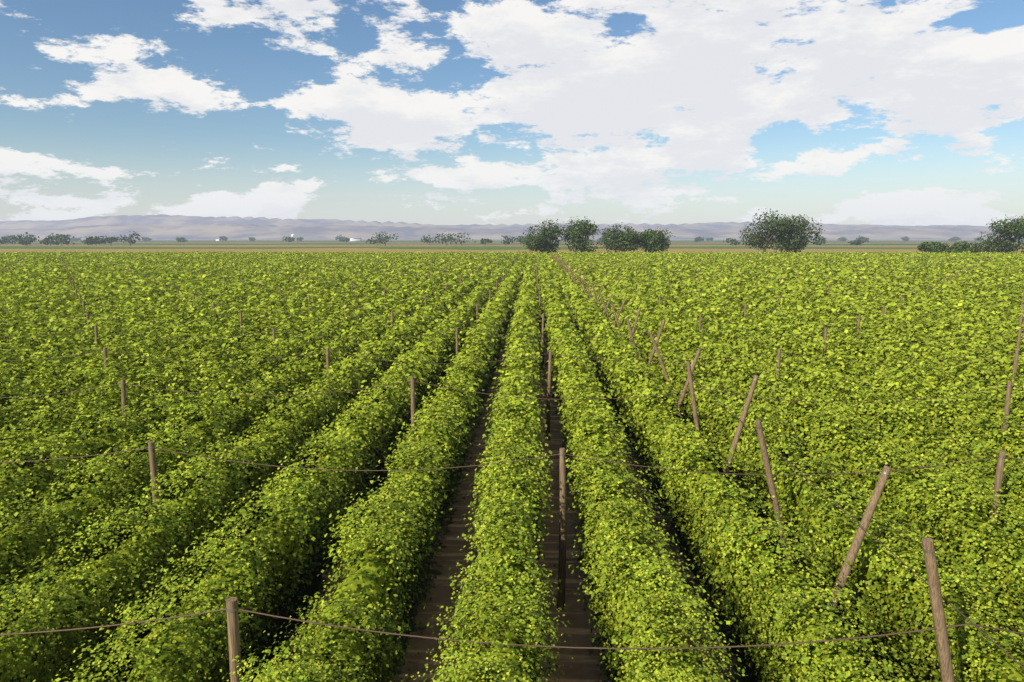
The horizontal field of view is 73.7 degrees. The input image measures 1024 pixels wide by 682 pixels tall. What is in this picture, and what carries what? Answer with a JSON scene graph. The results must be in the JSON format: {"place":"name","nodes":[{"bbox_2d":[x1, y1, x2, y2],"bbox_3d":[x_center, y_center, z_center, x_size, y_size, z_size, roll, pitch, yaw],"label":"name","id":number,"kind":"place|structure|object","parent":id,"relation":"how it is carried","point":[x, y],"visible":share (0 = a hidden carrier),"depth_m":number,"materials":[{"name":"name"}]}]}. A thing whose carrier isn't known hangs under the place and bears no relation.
{"place":"outdoors","nodes":[
{"label":"outdoors","id":0,"kind":"place"},
{"bbox_2d":[0,214,1002,229],"bbox_3d":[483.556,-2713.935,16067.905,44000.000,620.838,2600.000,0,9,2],"label":"hill ridge","id":1,"kind":"structure","parent":0,"point":[161,219],"depth_m":16564.79,"materials":[{"name":"grey"}]},
{"bbox_2d":[0,224,1013,238],"bbox_3d":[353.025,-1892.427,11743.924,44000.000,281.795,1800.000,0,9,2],"label":"hill ridge","id":2,"kind":"structure","parent":0,"point":[213,231],"depth_m":11657.29,"materials":[{"name":"grey"}]},
{"bbox_2d":[0,239,1023,681],"bbox_3d":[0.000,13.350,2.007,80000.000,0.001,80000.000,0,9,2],"label":"ground","id":3,"kind":"structure","parent":0,"point":[582,665],"depth_m":32.57,"materials":[{"name":"brown soil"}]},
{"bbox_2d":[0,235,23,243],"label":"tree","id":4,"kind":"object","parent":3,"relation":"on","point":[11,240],"visible":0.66,"depth_m":1691.73,"materials":[{"name":"green plant"}]},
{"bbox_2d":[6,232,39,245],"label":"tree","id":5,"kind":"object","parent":3,"relation":"on","point":[26,236],"visible":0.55,"depth_m":1297.92,"materials":[{"name":"green plant"}]},
{"bbox_2d":[18,238,35,245],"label":"tree","id":6,"kind":"object","parent":3,"relation":"on","point":[26,241],"visible":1,"depth_m":1269.37,"materials":[{"name":"green plant"}]},
{"bbox_2d":[39,237,53,245],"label":"tree","id":7,"kind":"object","parent":3,"relation":"on","point":[48,239],"visible":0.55,"depth_m":1280.06,"materials":[{"name":"green plant"}]},
{"bbox_2d":[46,233,68,241],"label":"tree","id":8,"kind":"object","parent":3,"relation":"on","point":[55,236],"visible":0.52,"depth_m":1736.67,"materials":[{"name":"green plant"}]},
{"bbox_2d":[43,234,74,244],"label":"tree","id":9,"kind":"object","parent":3,"relation":"on","point":[61,241],"visible":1,"depth_m":1258.37,"materials":[{"name":"green plant"}]},
{"bbox_2d":[70,237,81,240],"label":"tree","id":10,"kind":"object","parent":3,"relation":"on","point":[74,239],"visible":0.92,"depth_m":3377.90,"materials":[{"name":"green plant"}]},
{"bbox_2d":[80,237,97,245],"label":"tree","id":11,"kind":"object","parent":3,"relation":"on","point":[88,243],"visible":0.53,"depth_m":1293.66,"materials":[{"name":"green plant"}]},
{"bbox_2d":[81,235,107,245],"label":"tree","id":12,"kind":"object","parent":3,"relation":"on","point":[96,238],"visible":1,"depth_m":1263.81,"materials":[{"name":"green plant"}]},
{"bbox_2d":[98,237,119,245],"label":"tree","id":13,"kind":"object","parent":3,"relation":"on","point":[114,239],"visible":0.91,"depth_m":1282.61,"materials":[{"name":"green plant"}]},
{"bbox_2d":[117,231,142,245],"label":"tree","id":14,"kind":"object","parent":3,"relation":"on","point":[129,238],"visible":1,"depth_m":1270.67,"materials":[{"name":"green plant"}]},
{"bbox_2d":[142,237,151,240],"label":"tree","id":15,"kind":"object","parent":3,"relation":"on","point":[146,239],"visible":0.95,"depth_m":3368.11,"materials":[{"name":"green plant"}]},
{"bbox_2d":[176,237,187,241],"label":"tree","id":16,"kind":"object","parent":3,"relation":"on","point":[180,239],"visible":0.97,"depth_m":2387.59,"materials":[{"name":"green plant"}]},
{"bbox_2d":[219,236,227,240],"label":"tree","id":17,"kind":"object","parent":3,"relation":"on","point":[223,238],"visible":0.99,"depth_m":3357.11,"materials":[{"name":"green plant"}]},
{"bbox_2d":[282,236,294,241],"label":"tree","id":18,"kind":"object","parent":3,"relation":"on","point":[289,239],"visible":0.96,"depth_m":2356.07,"materials":[{"name":"green plant"}]},
{"bbox_2d":[340,237,349,241],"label":"tree","id":19,"kind":"object","parent":3,"relation":"on","point":[345,239],"visible":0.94,"depth_m":2365.83,"materials":[{"name":"green plant"}]},
{"bbox_2d":[345,238,361,241],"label":"shed","id":20,"kind":"structure","parent":3,"relation":"on","point":[355,240],"depth_m":2877.51,"materials":[{"name":"white paint"}]},
{"bbox_2d":[366,233,387,245],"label":"tree","id":21,"kind":"object","parent":3,"relation":"on","point":[371,241],"visible":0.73,"depth_m":1301.45,"materials":[{"name":"green plant"}]},
{"bbox_2d":[372,232,398,245],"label":"tree","id":22,"kind":"object","parent":3,"relation":"on","point":[386,240],"visible":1,"depth_m":1271.11,"materials":[{"name":"green plant"}]},
{"bbox_2d":[421,235,437,242],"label":"tree","id":23,"kind":"object","parent":3,"relation":"on","point":[425,240],"visible":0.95,"depth_m":1300.02,"materials":[{"name":"green plant"}]},
{"bbox_2d":[434,231,459,245],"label":"tree","id":24,"kind":"object","parent":3,"relation":"on","point":[444,239],"visible":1,"depth_m":1281.26,"materials":[{"name":"green plant"}]},
{"bbox_2d":[450,233,474,244],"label":"tree","id":25,"kind":"object","parent":3,"relation":"on","point":[461,242],"visible":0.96,"depth_m":1303.06,"materials":[{"name":"green plant"}]},
{"bbox_2d":[480,238,492,244],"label":"bush","id":26,"kind":"object","parent":3,"relation":"on","point":[484,241],"visible":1,"depth_m":1311.53,"materials":[{"name":"green plant"}]},
{"bbox_2d":[501,235,513,244],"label":"tree","id":27,"kind":"object","parent":3,"relation":"on","point":[508,240],"visible":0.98,"depth_m":1314.78,"materials":[{"name":"green plant"}]},
{"bbox_2d":[0,250,1023,681],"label":"crop rows","id":28,"kind":"object","parent":3,"relation":"on","point":[30,292],"visible":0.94,"depth_m":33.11,"materials":[{"name":"green plant"}]},
{"bbox_2d":[1,255,1023,681],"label":"wooden posts","id":29,"kind":"object","parent":3,"relation":"on","point":[233,629],"visible":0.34,"depth_m":34.97,"materials":[{"name":"brown wood"}]},
{"bbox_2d":[0,256,1023,668],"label":"trellis wires","id":30,"kind":"object","parent":29,"relation":"attached to","point":[544,456],"visible":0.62,"depth_m":35.04,"materials":[{"name":"brown"}]},
{"bbox_2d":[511,236,526,244],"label":"tree","id":31,"kind":"object","parent":3,"relation":"on","point":[518,240],"visible":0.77,"depth_m":1336.83,"materials":[{"name":"green plant"}]},
{"bbox_2d":[522,219,565,253],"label":"cottonwood","id":32,"kind":"object","parent":3,"relation":"on","point":[542,242],"visible":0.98,"depth_m":458.65,"materials":[{"name":"green plant"}]},
{"bbox_2d":[560,216,601,252],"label":"cottonwood","id":33,"kind":"object","parent":3,"relation":"on","point":[577,233],"visible":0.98,"depth_m":460.69,"materials":[{"name":"green plant"}]},
{"bbox_2d":[599,222,644,252],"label":"cottonwood","id":34,"kind":"object","parent":3,"relation":"on","point":[623,241],"visible":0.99,"depth_m":452.65,"materials":[{"name":"green plant"}]},
{"bbox_2d":[633,228,674,252],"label":"tree","id":35,"kind":"object","parent":3,"relation":"on","point":[654,240],"visible":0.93,"depth_m":456.38,"materials":[{"name":"green plant"}]},
{"bbox_2d":[694,236,703,241],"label":"tree","id":36,"kind":"object","parent":3,"relation":"on","point":[699,238],"visible":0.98,"depth_m":2386.91,"materials":[{"name":"green plant"}]},
{"bbox_2d":[723,238,740,244],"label":"tree","id":37,"kind":"object","parent":3,"relation":"on","point":[734,241],"visible":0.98,"depth_m":1320.97,"materials":[{"name":"green plant"}]},
{"bbox_2d":[551,253,954,681],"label":"wooden posts","id":38,"kind":"object","parent":3,"relation":"on","point":[941,632],"visible":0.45,"depth_m":19.11,"materials":[{"name":"brown wood"}]},
{"bbox_2d":[738,208,794,252],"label":"cottonwood","id":39,"kind":"object","parent":3,"relation":"on","point":[771,232],"visible":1,"depth_m":448.86,"materials":[{"name":"green plant"}]},
{"bbox_2d":[773,214,824,252],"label":"cottonwood","id":40,"kind":"object","parent":3,"relation":"on","point":[796,243],"visible":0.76,"depth_m":451.70,"materials":[{"name":"green plant"}]},
{"bbox_2d":[815,236,826,244],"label":"tree","id":41,"kind":"object","parent":3,"relation":"on","point":[821,240],"visible":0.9,"depth_m":1334.09,"materials":[{"name":"green plant"}]},
{"bbox_2d":[837,237,847,240],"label":"tree","id":42,"kind":"object","parent":3,"relation":"on","point":[842,239],"visible":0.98,"depth_m":3344.79,"materials":[{"name":"green plant"}]},
{"bbox_2d":[848,239,861,244],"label":"bush","id":43,"kind":"object","parent":3,"relation":"on","point":[854,242],"visible":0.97,"depth_m":1330.08,"materials":[{"name":"green plant"}]},
{"bbox_2d":[856,235,868,241],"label":"tree","id":44,"kind":"object","parent":3,"relation":"on","point":[862,238],"visible":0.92,"depth_m":2365.12,"materials":[{"name":"green plant"}]},
{"bbox_2d":[916,241,950,252],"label":"bush","id":45,"kind":"object","parent":3,"relation":"on","point":[936,247],"visible":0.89,"depth_m":449.00,"materials":[{"name":"green plant"}]},
{"bbox_2d":[948,236,961,240],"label":"tree","id":46,"kind":"object","parent":3,"relation":"on","point":[955,238],"visible":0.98,"depth_m":3358.02,"materials":[{"name":"green plant"}]},
{"bbox_2d":[947,241,981,253],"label":"bush","id":47,"kind":"object","parent":3,"relation":"on","point":[958,247],"visible":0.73,"depth_m":445.76,"materials":[{"name":"green plant"}]},
{"bbox_2d":[969,215,1023,252],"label":"cottonwood","id":48,"kind":"object","parent":3,"relation":"on","point":[1007,229],"visible":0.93,"depth_m":442.44,"materials":[{"name":"green plant"}]},
{"bbox_2d":[1004,215,1023,252],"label":"tree","id":49,"kind":"object","parent":3,"relation":"on","point":[1022,218],"visible":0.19,"depth_m":453.87,"materials":[{"name":"green plant"}]},
{"bbox_2d":[0,0,1023,225],"label":"sky","id":50,"kind":"structure","parent":0,"point":[434,112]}
]}

